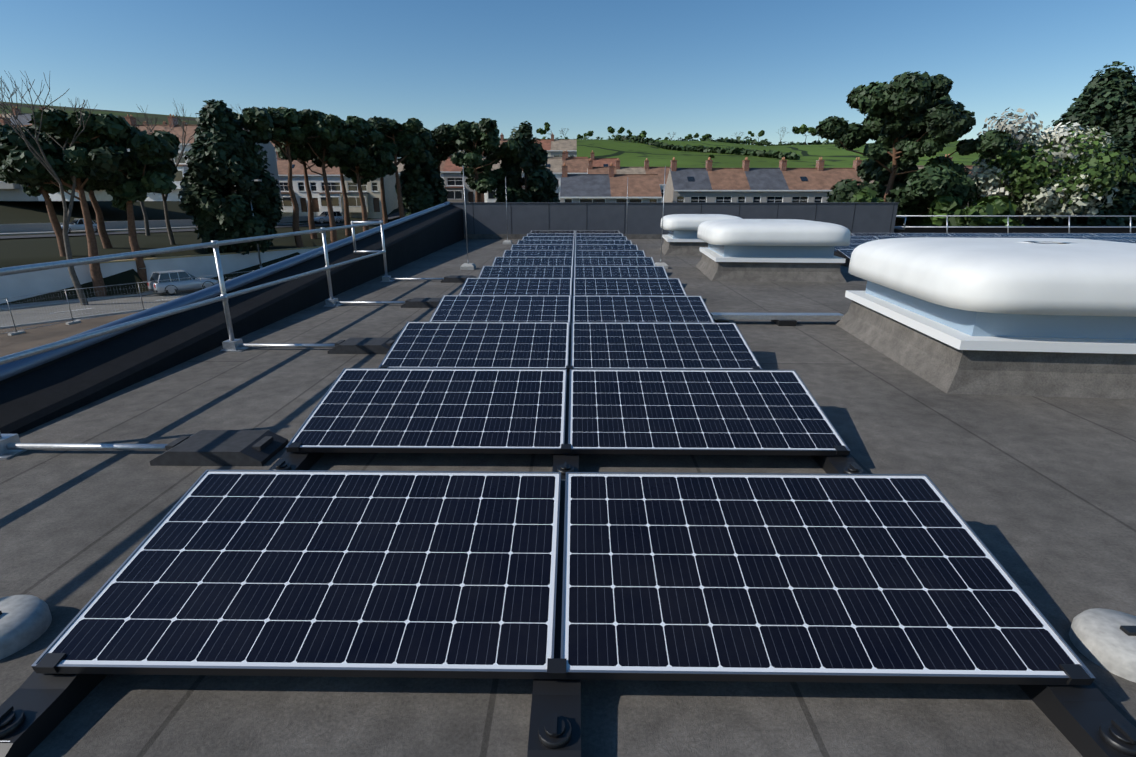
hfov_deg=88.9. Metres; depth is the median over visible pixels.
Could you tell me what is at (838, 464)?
panel mounting bracket
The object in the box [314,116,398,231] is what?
pine
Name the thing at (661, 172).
terrace
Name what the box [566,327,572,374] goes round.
panel mounting rail
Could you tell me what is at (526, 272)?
pv module
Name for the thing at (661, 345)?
pv module
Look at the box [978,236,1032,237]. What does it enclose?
solar panel
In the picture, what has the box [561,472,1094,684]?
pv module
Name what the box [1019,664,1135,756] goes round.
panel mounting bracket
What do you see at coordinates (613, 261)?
pv module
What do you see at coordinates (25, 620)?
concrete base
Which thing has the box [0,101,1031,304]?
ground
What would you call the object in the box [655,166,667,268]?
air rod
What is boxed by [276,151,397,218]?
terrace
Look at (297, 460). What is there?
panel mounting bracket
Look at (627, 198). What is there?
air rod
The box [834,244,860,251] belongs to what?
solar panel
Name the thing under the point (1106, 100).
tree
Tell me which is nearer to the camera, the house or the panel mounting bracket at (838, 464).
the panel mounting bracket at (838, 464)
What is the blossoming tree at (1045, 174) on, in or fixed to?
on the ground
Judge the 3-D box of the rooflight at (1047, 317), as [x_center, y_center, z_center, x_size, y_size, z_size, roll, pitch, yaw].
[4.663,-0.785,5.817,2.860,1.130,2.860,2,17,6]
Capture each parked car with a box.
[53,218,97,233]
[314,211,343,223]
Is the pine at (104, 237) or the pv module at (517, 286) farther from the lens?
the pine at (104, 237)
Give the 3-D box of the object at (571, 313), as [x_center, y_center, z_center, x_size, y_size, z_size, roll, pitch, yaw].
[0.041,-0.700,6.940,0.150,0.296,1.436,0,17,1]
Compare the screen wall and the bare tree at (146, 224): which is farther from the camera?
the bare tree at (146, 224)
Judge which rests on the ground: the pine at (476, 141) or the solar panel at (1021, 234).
the pine at (476, 141)
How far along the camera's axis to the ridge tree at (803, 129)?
386.58 m
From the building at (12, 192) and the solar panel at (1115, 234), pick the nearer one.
the solar panel at (1115, 234)
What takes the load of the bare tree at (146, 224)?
on the ground
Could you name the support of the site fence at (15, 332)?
on the road at (52, 280)
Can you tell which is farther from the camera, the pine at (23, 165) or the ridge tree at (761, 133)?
the ridge tree at (761, 133)
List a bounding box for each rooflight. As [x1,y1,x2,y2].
[660,214,741,255]
[696,219,850,282]
[835,237,1135,398]
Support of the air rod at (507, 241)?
on the roof deck
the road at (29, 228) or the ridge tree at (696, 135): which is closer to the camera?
the road at (29, 228)
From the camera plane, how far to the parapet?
6.22 m
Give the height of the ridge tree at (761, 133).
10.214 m
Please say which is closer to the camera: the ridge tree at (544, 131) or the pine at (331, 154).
the pine at (331, 154)
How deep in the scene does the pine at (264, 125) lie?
53.12 m
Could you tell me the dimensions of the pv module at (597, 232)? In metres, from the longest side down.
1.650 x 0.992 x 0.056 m
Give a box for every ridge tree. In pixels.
[536,122,551,134]
[577,131,593,138]
[607,126,624,135]
[627,130,646,137]
[684,133,698,139]
[702,134,711,138]
[748,130,764,141]
[791,124,816,141]
[808,127,818,139]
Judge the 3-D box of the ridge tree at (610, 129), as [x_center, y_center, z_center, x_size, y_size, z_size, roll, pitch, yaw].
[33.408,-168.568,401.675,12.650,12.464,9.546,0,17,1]
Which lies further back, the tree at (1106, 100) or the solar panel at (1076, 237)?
the tree at (1106, 100)
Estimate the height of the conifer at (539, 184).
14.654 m
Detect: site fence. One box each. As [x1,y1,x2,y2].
[0,289,73,335]
[66,270,253,324]
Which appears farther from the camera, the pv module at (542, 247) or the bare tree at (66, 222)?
the bare tree at (66, 222)
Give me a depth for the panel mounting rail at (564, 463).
3.41 m
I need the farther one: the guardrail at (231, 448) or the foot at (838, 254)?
the foot at (838, 254)
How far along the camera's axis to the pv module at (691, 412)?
3.74 m
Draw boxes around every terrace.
[0,106,70,124]
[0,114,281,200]
[142,121,186,124]
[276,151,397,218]
[393,150,619,200]
[437,133,576,156]
[440,155,524,201]
[547,150,587,157]
[587,158,669,201]
[664,157,873,201]
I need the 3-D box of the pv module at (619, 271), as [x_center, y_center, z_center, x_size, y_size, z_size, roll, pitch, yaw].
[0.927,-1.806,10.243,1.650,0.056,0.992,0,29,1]
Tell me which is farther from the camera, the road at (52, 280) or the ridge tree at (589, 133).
the ridge tree at (589, 133)
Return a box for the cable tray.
[710,313,843,325]
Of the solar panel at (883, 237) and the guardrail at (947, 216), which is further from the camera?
the guardrail at (947, 216)
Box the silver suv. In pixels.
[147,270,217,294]
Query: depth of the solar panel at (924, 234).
20.26 m
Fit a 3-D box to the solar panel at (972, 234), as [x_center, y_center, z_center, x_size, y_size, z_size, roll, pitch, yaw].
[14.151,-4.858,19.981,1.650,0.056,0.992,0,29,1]
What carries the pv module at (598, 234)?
on the roof deck
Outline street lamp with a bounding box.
[249,179,261,268]
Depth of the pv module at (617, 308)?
7.07 m
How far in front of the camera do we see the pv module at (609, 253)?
13.63 m
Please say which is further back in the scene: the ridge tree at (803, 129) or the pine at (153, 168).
the ridge tree at (803, 129)
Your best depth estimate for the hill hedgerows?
284.88 m
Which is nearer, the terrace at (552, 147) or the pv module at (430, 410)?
the pv module at (430, 410)
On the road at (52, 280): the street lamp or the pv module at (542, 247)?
the street lamp
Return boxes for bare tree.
[0,70,96,304]
[127,129,149,235]
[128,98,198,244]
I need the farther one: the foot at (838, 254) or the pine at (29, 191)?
the pine at (29, 191)
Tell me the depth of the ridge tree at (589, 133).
406.80 m
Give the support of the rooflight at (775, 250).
on the roof deck
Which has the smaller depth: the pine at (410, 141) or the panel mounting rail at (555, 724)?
the panel mounting rail at (555, 724)
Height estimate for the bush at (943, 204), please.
7.695 m
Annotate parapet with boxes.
[0,201,463,434]
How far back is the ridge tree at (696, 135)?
403.12 m
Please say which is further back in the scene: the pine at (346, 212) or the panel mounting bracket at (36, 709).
the pine at (346, 212)
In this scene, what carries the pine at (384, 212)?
on the ground
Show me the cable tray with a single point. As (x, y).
(784, 319)
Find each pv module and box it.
[31,470,560,678]
[286,368,566,453]
[378,322,569,371]
[429,295,570,321]
[459,278,571,298]
[478,266,572,277]
[492,257,572,265]
[502,250,573,257]
[511,244,573,249]
[517,240,573,243]
[522,236,573,239]
[527,233,574,237]
[531,231,574,232]
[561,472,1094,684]
[568,369,849,455]
[571,322,761,369]
[572,295,714,322]
[573,278,686,295]
[574,250,645,256]
[574,257,654,265]
[574,266,667,277]
[575,231,619,232]
[575,233,622,235]
[575,236,626,239]
[575,240,631,244]
[575,244,637,249]
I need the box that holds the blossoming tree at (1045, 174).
[960,107,1135,223]
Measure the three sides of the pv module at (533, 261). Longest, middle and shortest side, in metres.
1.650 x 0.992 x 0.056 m
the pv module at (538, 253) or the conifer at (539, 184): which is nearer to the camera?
the pv module at (538, 253)
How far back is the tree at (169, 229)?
53.91 m
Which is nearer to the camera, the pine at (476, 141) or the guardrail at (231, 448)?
the guardrail at (231, 448)
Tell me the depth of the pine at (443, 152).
84.95 m
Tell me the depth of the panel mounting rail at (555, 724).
1.76 m
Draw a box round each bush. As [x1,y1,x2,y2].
[849,186,884,201]
[903,192,1024,225]
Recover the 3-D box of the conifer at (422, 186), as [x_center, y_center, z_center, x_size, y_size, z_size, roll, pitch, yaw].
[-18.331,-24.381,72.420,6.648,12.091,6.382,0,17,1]
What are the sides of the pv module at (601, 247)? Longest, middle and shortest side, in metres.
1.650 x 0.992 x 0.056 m
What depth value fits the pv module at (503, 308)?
7.10 m
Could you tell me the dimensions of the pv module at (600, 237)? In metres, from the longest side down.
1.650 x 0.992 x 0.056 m
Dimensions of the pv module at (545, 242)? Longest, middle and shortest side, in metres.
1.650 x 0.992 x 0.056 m
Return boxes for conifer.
[395,149,448,216]
[493,121,559,201]
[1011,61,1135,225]
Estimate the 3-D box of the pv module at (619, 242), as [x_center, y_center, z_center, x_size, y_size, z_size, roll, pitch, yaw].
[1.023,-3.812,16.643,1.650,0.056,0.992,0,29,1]
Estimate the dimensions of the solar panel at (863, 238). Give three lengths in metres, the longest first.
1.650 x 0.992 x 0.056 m
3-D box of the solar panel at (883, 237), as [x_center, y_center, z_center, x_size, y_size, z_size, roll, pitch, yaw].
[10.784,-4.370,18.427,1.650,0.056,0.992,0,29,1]
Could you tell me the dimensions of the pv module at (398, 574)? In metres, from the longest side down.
1.650 x 0.992 x 0.056 m
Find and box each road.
[0,211,406,238]
[0,246,320,356]
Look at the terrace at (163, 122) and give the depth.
151.82 m
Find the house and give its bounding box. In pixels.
[903,154,978,224]
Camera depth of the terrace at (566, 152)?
113.84 m
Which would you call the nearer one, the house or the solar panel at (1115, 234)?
the solar panel at (1115, 234)
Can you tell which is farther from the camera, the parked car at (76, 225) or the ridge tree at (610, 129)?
the ridge tree at (610, 129)
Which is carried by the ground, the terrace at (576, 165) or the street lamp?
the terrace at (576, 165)
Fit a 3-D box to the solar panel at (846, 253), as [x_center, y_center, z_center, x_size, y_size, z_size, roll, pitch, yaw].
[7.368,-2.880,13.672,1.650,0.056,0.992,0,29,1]
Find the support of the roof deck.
on the building mass
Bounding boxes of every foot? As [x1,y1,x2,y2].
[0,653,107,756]
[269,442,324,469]
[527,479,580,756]
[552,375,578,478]
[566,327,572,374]
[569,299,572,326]
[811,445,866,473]
[834,251,849,266]
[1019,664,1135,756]
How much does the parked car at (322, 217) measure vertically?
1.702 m
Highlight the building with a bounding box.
[560,163,661,201]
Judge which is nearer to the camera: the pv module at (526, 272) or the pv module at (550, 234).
the pv module at (526, 272)
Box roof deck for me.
[0,239,1135,756]
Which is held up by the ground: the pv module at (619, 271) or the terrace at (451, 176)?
the terrace at (451, 176)
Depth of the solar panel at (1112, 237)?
18.62 m
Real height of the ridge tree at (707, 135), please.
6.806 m
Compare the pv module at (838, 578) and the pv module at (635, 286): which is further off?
the pv module at (635, 286)
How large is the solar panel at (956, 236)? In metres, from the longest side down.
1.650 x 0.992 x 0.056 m
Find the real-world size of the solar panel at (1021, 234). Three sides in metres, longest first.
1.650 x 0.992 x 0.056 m
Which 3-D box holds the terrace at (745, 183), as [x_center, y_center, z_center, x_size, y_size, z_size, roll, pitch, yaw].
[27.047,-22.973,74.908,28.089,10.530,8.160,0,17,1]
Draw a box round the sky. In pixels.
[0,0,1135,144]
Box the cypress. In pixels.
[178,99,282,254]
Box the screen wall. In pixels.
[450,202,897,238]
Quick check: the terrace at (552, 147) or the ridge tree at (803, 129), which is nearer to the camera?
the terrace at (552, 147)
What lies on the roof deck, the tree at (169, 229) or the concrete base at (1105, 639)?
the concrete base at (1105, 639)
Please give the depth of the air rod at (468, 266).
12.97 m
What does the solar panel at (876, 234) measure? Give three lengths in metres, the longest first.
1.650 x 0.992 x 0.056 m
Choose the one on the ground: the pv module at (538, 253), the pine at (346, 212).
the pine at (346, 212)
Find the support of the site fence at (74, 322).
on the road at (52, 280)
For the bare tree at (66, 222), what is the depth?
37.79 m
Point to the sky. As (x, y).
(717, 68)
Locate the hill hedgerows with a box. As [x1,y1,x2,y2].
[542,134,834,159]
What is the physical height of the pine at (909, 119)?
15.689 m
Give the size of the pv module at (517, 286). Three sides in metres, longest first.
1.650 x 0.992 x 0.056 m
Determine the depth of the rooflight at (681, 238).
16.12 m
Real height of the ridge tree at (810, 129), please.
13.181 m
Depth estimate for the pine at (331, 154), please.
56.43 m
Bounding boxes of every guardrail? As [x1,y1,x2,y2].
[0,220,476,465]
[894,215,1135,232]
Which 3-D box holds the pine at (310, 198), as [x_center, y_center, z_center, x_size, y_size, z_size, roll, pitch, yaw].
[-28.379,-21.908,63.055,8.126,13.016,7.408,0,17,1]
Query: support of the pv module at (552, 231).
on the roof deck
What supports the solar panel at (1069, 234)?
on the roof deck
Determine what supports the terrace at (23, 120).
on the ground
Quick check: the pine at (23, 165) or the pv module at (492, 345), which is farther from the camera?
the pine at (23, 165)
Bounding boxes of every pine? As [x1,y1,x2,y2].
[0,108,136,296]
[0,123,76,256]
[75,143,126,248]
[87,114,180,283]
[233,106,338,247]
[275,114,358,242]
[298,110,326,238]
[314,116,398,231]
[339,141,362,235]
[361,116,434,217]
[369,124,402,223]
[419,128,466,173]
[431,118,522,201]
[816,71,1014,225]
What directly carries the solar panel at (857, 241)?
on the roof deck
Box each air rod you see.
[460,166,475,269]
[503,177,511,243]
[626,183,627,232]
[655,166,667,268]
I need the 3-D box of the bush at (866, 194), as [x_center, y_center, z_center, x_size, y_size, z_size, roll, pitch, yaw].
[20.985,-10.030,42.937,6.145,8.009,10.124,3,18,11]
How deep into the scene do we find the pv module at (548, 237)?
18.48 m
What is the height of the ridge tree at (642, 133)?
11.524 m

